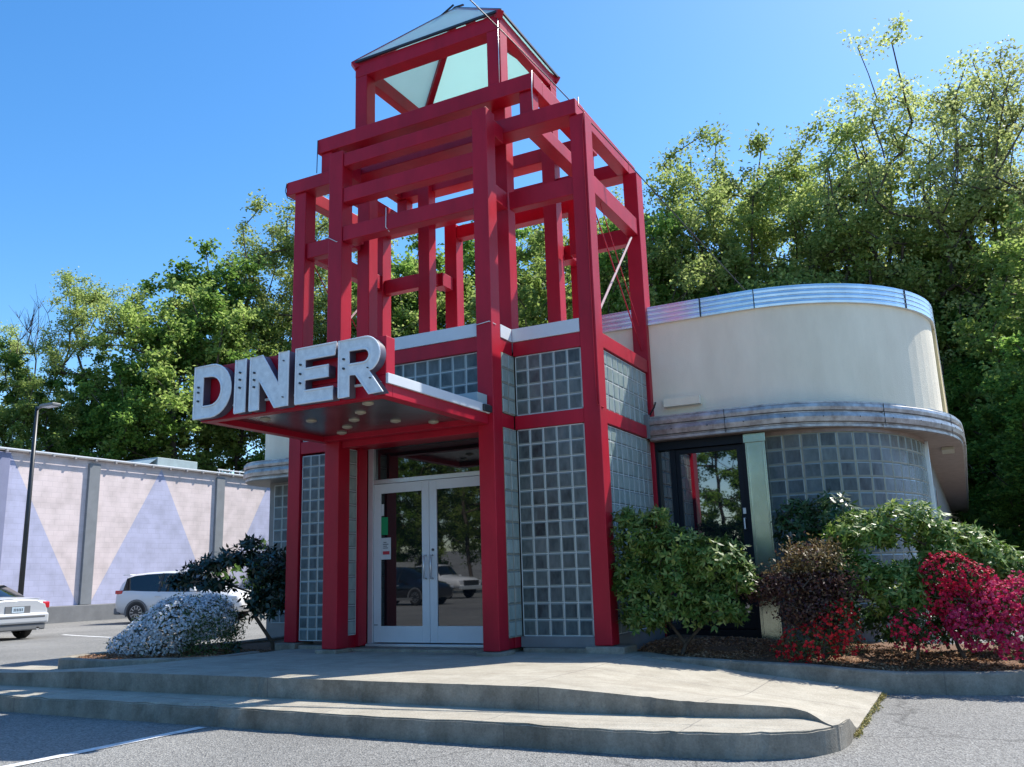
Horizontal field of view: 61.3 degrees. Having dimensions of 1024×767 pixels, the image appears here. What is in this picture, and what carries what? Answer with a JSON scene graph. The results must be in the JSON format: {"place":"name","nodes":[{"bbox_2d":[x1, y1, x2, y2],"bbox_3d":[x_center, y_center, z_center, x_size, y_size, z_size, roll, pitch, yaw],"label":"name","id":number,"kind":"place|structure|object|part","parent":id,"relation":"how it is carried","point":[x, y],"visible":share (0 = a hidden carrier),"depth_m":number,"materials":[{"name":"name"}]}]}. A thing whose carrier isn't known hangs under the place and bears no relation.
{"place":"outdoors","nodes":[
{"label":"outdoors","id":0,"kind":"place"},
{"bbox_2d":[228,641,242,653],"bbox_3d":[-3.829,3.678,12.013,0.270,0.215,0.258,-8,-14,26],"label":"young plant","id":1,"kind":"object","parent":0,"point":[237,648],"visible":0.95,"depth_m":11.98,"materials":[{"name":"green plant"}]},
{"bbox_2d":[0,649,882,750],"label":"entrance pavement","id":2,"kind":"structure","parent":0,"point":[634,683],"depth_m":8.23,"materials":[{"name":"concrete"}]},
{"bbox_2d":[201,4,666,656],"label":"entrance pavilion","id":3,"kind":"structure","parent":2,"relation":"on","point":[463,488],"depth_m":11.58,"materials":[{"name":"red paint"}]},
{"bbox_2d":[192,336,394,420],"bbox_3d":[-2.430,-0.026,9.417,2.711,0.631,0.301,-8,-14,26],"label":"diner sign","id":4,"kind":"object","parent":3,"relation":"attached to","point":[286,379],"visible":1,"depth_m":9.23,"materials":[{"name":"white metal"}]},
{"bbox_2d":[374,480,430,642],"bbox_3d":[-1.499,2.388,11.633,0.900,2.110,0.114,-8,-14,26],"label":"door","id":5,"kind":"structure","parent":3,"relation":"in","point":[401,510],"depth_m":11.65,"materials":[{"name":"white metal"}]},
{"bbox_2d":[376,438,478,479],"bbox_3d":[-1.111,1.034,11.768,1.810,0.436,0.008,-8,-14,26],"label":"transom window","id":6,"kind":"structure","parent":3,"relation":"in","point":[457,456],"depth_m":11.78,"materials":[{"name":"clear glass"}]},
{"bbox_2d":[429,476,482,642],"bbox_3d":[-0.696,2.275,11.230,0.900,2.110,0.114,-8,-14,26],"label":"door","id":7,"kind":"structure","parent":3,"relation":"in","point":[456,610],"depth_m":11.27,"materials":[{"name":"white metal"}]},
{"bbox_2d":[470,0,745,290],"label":"overhead cable","id":8,"kind":"object","parent":3,"relation":"attached to","point":[602,135],"visible":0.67,"depth_m":12.01,"materials":[{"name":"metal"}]},
{"bbox_2d":[0,524,1023,766],"bbox_3d":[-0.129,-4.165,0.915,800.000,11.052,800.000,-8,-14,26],"label":"ground","id":9,"kind":"structure","parent":0,"point":[908,730],"depth_m":6.65,"materials":[{"name":"grey asphalt"}]},
{"bbox_2d":[0,320,37,416],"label":"spring tree","id":10,"kind":"object","parent":9,"relation":"on","point":[12,333],"visible":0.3,"depth_m":59.31,"materials":[{"name":"green plant"}]},
{"bbox_2d":[0,397,47,451],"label":"leafy tree","id":11,"kind":"object","parent":9,"relation":"on","point":[18,442],"visible":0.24,"depth_m":50.34,"materials":[{"name":"green plant"}]},
{"bbox_2d":[0,584,49,637],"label":"silver car","id":12,"kind":"object","parent":9,"relation":"on","point":[21,616],"visible":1,"depth_m":21.86,"materials":[{"name":"grey paint"}]},
{"bbox_3d":[-13.313,5.370,22.220,0.800,0.405,1.400,-8,-14,26],"label":"rear window","id":13,"kind":"part","parent":12,"relation":"part of","materials":[{"name":"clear glass"}]},
{"bbox_2d":[0,285,67,420],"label":"bare tree","id":14,"kind":"object","parent":9,"relation":"on","point":[30,330],"visible":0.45,"depth_m":57.85,"materials":[{"name":"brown plant"}]},
{"bbox_2d":[0,334,71,448],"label":"maple tree","id":15,"kind":"object","parent":9,"relation":"on","point":[14,359],"visible":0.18,"depth_m":54.89,"materials":[{"name":"green plant"}]},
{"bbox_2d":[11,402,60,631],"bbox_3d":[-14.579,4.032,26.477,1.120,6.890,0.320,-8,-14,26],"label":"street lamp","id":16,"kind":"object","parent":9,"relation":"on","point":[27,521],"visible":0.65,"depth_m":26.71,"materials":[{"name":"metal"}]},
{"bbox_2d":[0,358,97,455],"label":"leafy tree","id":17,"kind":"object","parent":9,"relation":"on","point":[69,421],"visible":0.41,"depth_m":50.83,"materials":[{"name":"green plant"}]},
{"bbox_2d":[22,266,164,450],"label":"spring tree","id":18,"kind":"object","parent":9,"relation":"on","point":[81,315],"visible":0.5,"depth_m":55.55,"materials":[{"name":"green plant"}]},
{"bbox_2d":[37,350,157,460],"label":"maple tree","id":19,"kind":"object","parent":9,"relation":"on","point":[98,359],"visible":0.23,"depth_m":53.45,"materials":[{"name":"green plant"}]},
{"bbox_2d":[0,727,205,766],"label":"parking line","id":20,"kind":"object","parent":9,"relation":"on","point":[96,748],"visible":1,"depth_m":6.89,"materials":[{"name":"paint"}]},
{"bbox_2d":[52,321,204,469],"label":"maple tree","id":21,"kind":"object","parent":9,"relation":"on","point":[123,421],"visible":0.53,"depth_m":51.18,"materials":[{"name":"green plant"}]},
{"bbox_2d":[0,447,269,623],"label":"painted building","id":22,"kind":"structure","parent":9,"relation":"on","point":[100,529],"depth_m":33.93,"materials":[{"name":"white paint"}]},
{"bbox_2d":[129,457,196,468],"bbox_3d":[-16.582,3.948,40.096,2.900,0.640,3.400,-8,-14,26],"label":"rooftop unit","id":23,"kind":"object","parent":22,"relation":"on","point":[173,462],"visible":0.12,"depth_m":39.28,"materials":[{"name":"white metal"}]},
{"bbox_2d":[217,469,243,473],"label":"roof rail","id":24,"kind":"object","parent":22,"relation":"on","point":[239,472],"visible":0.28,"depth_m":41.51,"materials":[{"name":"white metal"}]},
{"bbox_2d":[58,636,283,668],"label":"bed kerb","id":25,"kind":"structure","parent":9,"relation":"on","point":[70,662],"depth_m":11.29,"materials":[{"name":"concrete"}]},
{"bbox_2d":[82,273,266,470],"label":"leafy tree","id":26,"kind":"object","parent":9,"relation":"on","point":[176,402],"visible":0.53,"depth_m":54.05,"materials":[{"name":"green plant"}]},
{"bbox_2d":[114,571,250,621],"bbox_3d":[-11.124,7.315,29.837,4.630,1.715,2.260,-4,-13,11],"label":"white car","id":27,"kind":"object","parent":9,"relation":"on","point":[138,594],"visible":0.38,"depth_m":29.21,"materials":[{"name":"white paint"}]},
{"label":"side windows","id":28,"kind":"part","parent":27,"relation":"part of","materials":[{"name":"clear glass"}]},
{"bbox_2d":[77,639,321,658],"bbox_3d":[-4.219,4.001,13.045,2.500,0.056,4.200,-8,-14,26],"label":"mulch bed","id":29,"kind":"object","parent":9,"relation":"on","point":[266,646],"visible":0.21,"depth_m":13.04,"materials":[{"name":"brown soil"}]},
{"bbox_2d":[105,592,256,656],"bbox_3d":[-4.754,3.545,12.537,2.342,1.064,1.279,-5,-13,16],"label":"white azalea","id":30,"kind":"object","parent":29,"relation":"on","point":[198,626],"visible":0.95,"depth_m":12.20,"materials":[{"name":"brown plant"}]},
{"bbox_2d":[155,533,285,649],"bbox_3d":[-4.257,3.154,13.119,2.605,1.718,0.997,-8,-14,26],"label":"dark rhododendron","id":31,"kind":"object","parent":29,"relation":"on","point":[269,601],"visible":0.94,"depth_m":12.86,"materials":[{"name":"green plant"}]},
{"bbox_2d":[109,236,291,472],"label":"maple tree","id":32,"kind":"object","parent":9,"relation":"on","point":[236,292],"visible":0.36,"depth_m":59.39,"materials":[{"name":"green plant"}]},
{"bbox_2d":[157,297,291,474],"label":"leafy tree","id":33,"kind":"object","parent":9,"relation":"on","point":[203,440],"visible":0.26,"depth_m":57.13,"materials":[{"name":"green plant"}]},
{"bbox_2d":[161,188,328,356],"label":"spring tree","id":34,"kind":"object","parent":9,"relation":"on","point":[284,245],"visible":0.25,"depth_m":64.49,"materials":[{"name":"green plant"}]},
{"bbox_2d":[242,342,317,471],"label":"maple tree","id":35,"kind":"object","parent":9,"relation":"on","point":[260,455],"visible":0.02,"depth_m":54.08,"materials":[{"name":"green plant"}]},
{"bbox_2d":[246,195,392,354],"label":"spring tree","id":36,"kind":"object","parent":9,"relation":"on","point":[285,315],"visible":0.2,"depth_m":63.53,"materials":[{"name":"green plant"}]},
{"bbox_2d":[313,214,445,344],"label":"spring tree","id":37,"kind":"object","parent":9,"relation":"on","point":[353,301],"visible":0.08,"depth_m":59.13,"materials":[{"name":"green plant"}]},
{"bbox_2d":[325,233,475,337],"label":"maple tree","id":38,"kind":"object","parent":9,"relation":"on","point":[402,266],"visible":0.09,"depth_m":59.61,"materials":[{"name":"green plant"}]},
{"bbox_2d":[0,685,851,759],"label":"step","id":39,"kind":"object","parent":9,"relation":"on","point":[732,738],"visible":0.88,"depth_m":6.75,"materials":[{"name":"concrete"}]},
{"bbox_2d":[392,269,475,337],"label":"leafy tree","id":40,"kind":"object","parent":9,"relation":"on","point":[467,283],"depth_m":60.25,"materials":[{"name":"green plant"}]},
{"bbox_2d":[396,220,534,324],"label":"maple tree","id":41,"kind":"object","parent":9,"relation":"on","point":[468,245],"visible":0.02,"depth_m":69.48,"materials":[{"name":"green plant"}]},
{"bbox_2d":[463,234,572,325],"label":"maple tree","id":42,"kind":"object","parent":9,"relation":"on","point":[469,257],"visible":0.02,"depth_m":64.45,"materials":[{"name":"green plant"}]},
{"bbox_2d":[464,217,614,327],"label":"leafy tree","id":43,"kind":"object","parent":9,"relation":"on","point":[528,316],"visible":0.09,"depth_m":51.80,"materials":[{"name":"green plant"}]},
{"bbox_2d":[518,186,628,317],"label":"spring tree","id":44,"kind":"object","parent":9,"relation":"on","point":[564,244],"visible":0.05,"depth_m":60.91,"materials":[{"name":"green plant"}]},
{"bbox_2d":[243,283,968,643],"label":"diner building","id":45,"kind":"structure","parent":9,"relation":"on","point":[767,399],"depth_m":11.93,"materials":[{"name":"beige paint"}]},
{"bbox_2d":[675,444,757,628],"bbox_3d":[2.758,2.072,11.757,0.938,2.435,0.141,-8,-14,26],"label":"side door","id":46,"kind":"structure","parent":45,"relation":"in","point":[710,480],"depth_m":11.87,"materials":[{"name":"black"}]},
{"bbox_2d":[765,431,933,619],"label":"glass block window","id":47,"kind":"structure","parent":45,"relation":"in","point":[873,468],"depth_m":11.46,"materials":[{"name":"grey"}]},
{"bbox_2d":[212,501,1023,594],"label":"undergrowth","id":48,"kind":"object","parent":9,"relation":"on","point":[982,521],"visible":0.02,"depth_m":34.52,"materials":[{"name":"green plant"}]},
{"bbox_2d":[541,199,700,322],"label":"spring tree","id":49,"kind":"object","parent":9,"relation":"on","point":[611,273],"visible":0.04,"depth_m":45.26,"materials":[{"name":"green plant"}]},
{"bbox_2d":[565,203,688,314],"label":"maple tree","id":50,"kind":"object","parent":9,"relation":"on","point":[667,224],"visible":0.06,"depth_m":44.50,"materials":[{"name":"green plant"}]},
{"bbox_2d":[604,241,719,312],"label":"maple tree","id":51,"kind":"object","parent":9,"relation":"on","point":[701,294],"visible":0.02,"depth_m":43.89,"materials":[{"name":"green plant"}]},
{"bbox_2d":[566,145,772,316],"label":"spring tree","id":52,"kind":"object","parent":9,"relation":"on","point":[655,254],"visible":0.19,"depth_m":45.13,"materials":[{"name":"green plant"}]},
{"bbox_2d":[665,247,753,299],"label":"maple tree","id":53,"kind":"object","parent":9,"relation":"on","point":[726,290],"visible":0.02,"depth_m":44.34,"materials":[{"name":"green plant"}]},
{"bbox_2d":[623,169,805,306],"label":"spring tree","id":54,"kind":"object","parent":9,"relation":"on","point":[691,223],"visible":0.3,"depth_m":43.70,"materials":[{"name":"green plant"}]},
{"bbox_2d":[623,111,852,297],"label":"spring tree","id":55,"kind":"object","parent":9,"relation":"on","point":[756,143],"visible":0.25,"depth_m":46.85,"materials":[{"name":"green plant"}]},
{"bbox_2d":[710,235,815,287],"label":"leafy tree","id":56,"kind":"object","parent":9,"relation":"on","point":[741,257],"visible":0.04,"depth_m":43.74,"materials":[{"name":"green plant"}]},
{"bbox_2d":[690,152,897,271],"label":"spring tree","id":57,"kind":"object","parent":9,"relation":"on","point":[737,226],"visible":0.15,"depth_m":47.30,"materials":[{"name":"green plant"}]},
{"bbox_2d":[776,258,843,281],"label":"leafy tree","id":58,"kind":"object","parent":9,"relation":"on","point":[826,275],"depth_m":44.14,"materials":[{"name":"green plant"}]},
{"bbox_2d":[637,634,1023,671],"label":"mulch bed","id":59,"kind":"object","parent":9,"relation":"on","point":[865,656],"visible":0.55,"depth_m":9.74,"materials":[{"name":"brown wood"}]},
{"bbox_2d":[609,504,763,654],"bbox_3d":[2.031,2.265,10.084,1.820,1.765,1.143,-8,-14,26],"label":"rhododendron","id":60,"kind":"object","parent":59,"relation":"on","point":[691,554],"visible":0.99,"depth_m":9.85,"materials":[{"name":"green plant"}]},
{"bbox_2d":[737,531,875,655],"bbox_3d":[3.233,2.319,9.577,1.512,1.359,0.995,-8,-14,26],"label":"japanese maple","id":61,"kind":"object","parent":59,"relation":"on","point":[811,594],"visible":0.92,"depth_m":9.43,"materials":[{"name":"brown plant"}]},
{"bbox_2d":[769,488,867,640],"bbox_3d":[3.739,2.221,10.486,1.145,1.910,0.783,-8,-14,26],"label":"evergreen shrub","id":62,"kind":"object","parent":59,"relation":"on","point":[797,526],"visible":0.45,"depth_m":10.51,"materials":[{"name":"green plant"}]},
{"bbox_2d":[770,596,869,663],"bbox_3d":[3.244,2.642,9.206,1.018,0.735,0.595,-8,-14,26],"label":"red azalea","id":63,"kind":"object","parent":59,"relation":"on","point":[834,645],"visible":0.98,"depth_m":9.10,"materials":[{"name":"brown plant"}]},
{"bbox_2d":[886,606,948,659],"bbox_3d":[4.183,2.572,8.941,0.582,0.552,0.461,-8,-14,26],"label":"red azalea","id":64,"kind":"object","parent":59,"relation":"on","point":[903,633],"visible":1,"depth_m":8.89,"materials":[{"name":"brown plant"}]},
{"bbox_2d":[814,498,1023,652],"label":"rhododendron","id":65,"kind":"object","parent":59,"relation":"on","point":[881,530],"visible":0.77,"depth_m":9.41,"materials":[{"name":"green plant"}]},
{"bbox_2d":[855,586,1023,648],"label":"evergreen shrub","id":66,"kind":"object","parent":59,"relation":"on","point":[871,618],"visible":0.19,"depth_m":9.86,"materials":[{"name":"green plant"}]},
{"bbox_2d":[917,543,998,658],"bbox_3d":[4.651,2.250,8.967,0.804,1.172,0.697,-8,-14,26],"label":"crimson azalea","id":67,"kind":"object","parent":59,"relation":"on","point":[963,593],"visible":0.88,"depth_m":8.87,"materials":[{"name":"red plant"}]},
{"bbox_2d":[942,570,1023,662],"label":"magenta azalea","id":68,"kind":"object","parent":59,"relation":"on","point":[1006,640],"visible":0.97,"depth_m":8.52,"materials":[{"name":"pink plant"}]},
{"bbox_2d":[642,603,1023,694],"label":"bed kerb","id":69,"kind":"structure","parent":9,"relation":"on","point":[1008,682],"depth_m":8.48,"materials":[{"name":"concrete"}]},
{"bbox_2d":[746,184,954,356],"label":"spring tree","id":70,"kind":"object","parent":9,"relation":"on","point":[818,250],"visible":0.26,"depth_m":42.02,"materials":[{"name":"green plant"}]},
{"bbox_2d":[719,104,988,351],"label":"spring tree","id":71,"kind":"object","parent":9,"relation":"on","point":[838,248],"visible":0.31,"depth_m":42.73,"materials":[{"name":"green plant"}]},
{"bbox_2d":[854,692,888,737],"bbox_3d":[3.060,2.794,7.351,0.161,0.047,2.310,-8,-14,26],"label":"grass strip","id":72,"kind":"object","parent":9,"relation":"on","point":[866,720],"visible":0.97,"depth_m":7.21,"materials":[{"name":"plant"}]},
{"bbox_2d":[785,151,990,371],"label":"spring tree","id":73,"kind":"object","parent":9,"relation":"on","point":[876,228],"visible":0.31,"depth_m":40.38,"materials":[{"name":"green plant"}]},
{"bbox_2d":[798,74,1009,389],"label":"sparse tree","id":74,"kind":"object","parent":9,"relation":"on","point":[938,212],"visible":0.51,"depth_m":40.50,"materials":[{"name":"green plant"}]},
{"bbox_2d":[829,253,992,489],"bbox_3d":[18.647,0.738,43.524,9.681,17.572,10.190,-7,-13,21],"label":"maple tree","id":75,"kind":"object","parent":9,"relation":"on","point":[959,359],"visible":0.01,"depth_m":38.88,"materials":[{"name":"green plant"}]},
{"bbox_2d":[809,160,1017,409],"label":"leafy tree","id":76,"kind":"object","parent":9,"relation":"on","point":[963,246],"visible":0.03,"depth_m":41.58,"materials":[{"name":"green plant"}]},
{"bbox_2d":[825,10,1023,538],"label":"sparse tree","id":77,"kind":"object","parent":9,"relation":"on","point":[903,100],"visible":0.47,"depth_m":41.79,"materials":[{"name":"green plant"}]},
{"bbox_2d":[882,197,1017,504],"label":"maple tree","id":78,"kind":"object","parent":9,"relation":"on","point":[935,203],"visible":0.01,"depth_m":43.15,"materials":[{"name":"green plant"}]},
{"bbox_2d":[885,177,1023,450],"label":"leafy tree","id":79,"kind":"object","parent":9,"relation":"on","point":[972,395],"visible":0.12,"depth_m":39.89,"materials":[{"name":"green plant"}]},
{"bbox_2d":[901,69,1023,320],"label":"sparse tree","id":80,"kind":"object","parent":9,"relation":"on","point":[1002,88],"visible":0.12,"depth_m":41.97,"materials":[{"name":"green plant"}]},
{"bbox_2d":[912,35,1023,312],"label":"sparse tree","id":81,"kind":"object","parent":9,"relation":"on","point":[1011,123],"visible":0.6,"depth_m":38.94,"materials":[{"name":"green plant"}]},
{"bbox_2d":[919,239,1021,533],"bbox_3d":[22.912,0.903,41.109,9.992,16.032,9.246,8,-16,-39],"label":"maple tree","id":82,"kind":"object","parent":9,"relation":"on","point":[935,314],"visible":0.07,"depth_m":39.72,"materials":[{"name":"green plant"}]},
{"bbox_2d":[941,363,1022,538],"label":"maple tree","id":83,"kind":"object","parent":9,"relation":"on","point":[954,378],"visible":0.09,"depth_m":37.74,"materials":[{"name":"green plant"}]},
{"bbox_2d":[942,191,1023,504],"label":"leafy tree","id":84,"kind":"object","parent":9,"relation":"on","point":[1010,325],"visible":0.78,"depth_m":33.55,"materials":[{"name":"green plant"}]},
{"bbox_2d":[944,256,1023,522],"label":"maple tree","id":85,"kind":"object","parent":9,"relation":"on","point":[953,313],"visible":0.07,"depth_m":39.05,"materials":[{"name":"green plant"}]},
{"bbox_2d":[945,351,1023,541],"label":"maple tree","id":86,"kind":"object","parent":9,"relation":"on","point":[974,471],"visible":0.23,"depth_m":36.06,"materials":[{"name":"green plant"}]},
{"bbox_2d":[966,376,1023,554],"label":"maple tree","id":87,"kind":"object","parent":9,"relation":"on","point":[1011,507],"visible":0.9,"depth_m":30.30,"materials":[{"name":"green plant"}]},
{"bbox_2d":[973,330,1023,455],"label":"maple tree","id":88,"kind":"object","parent":9,"relation":"on","point":[1018,418],"visible":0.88,"depth_m":29.21,"materials":[{"name":"green plant"}]},
{"bbox_2d":[0,0,1023,473],"label":"sky","id":89,"kind":"structure","parent":0,"point":[131,130],"materials":[{"name":"blue"}]}
]}

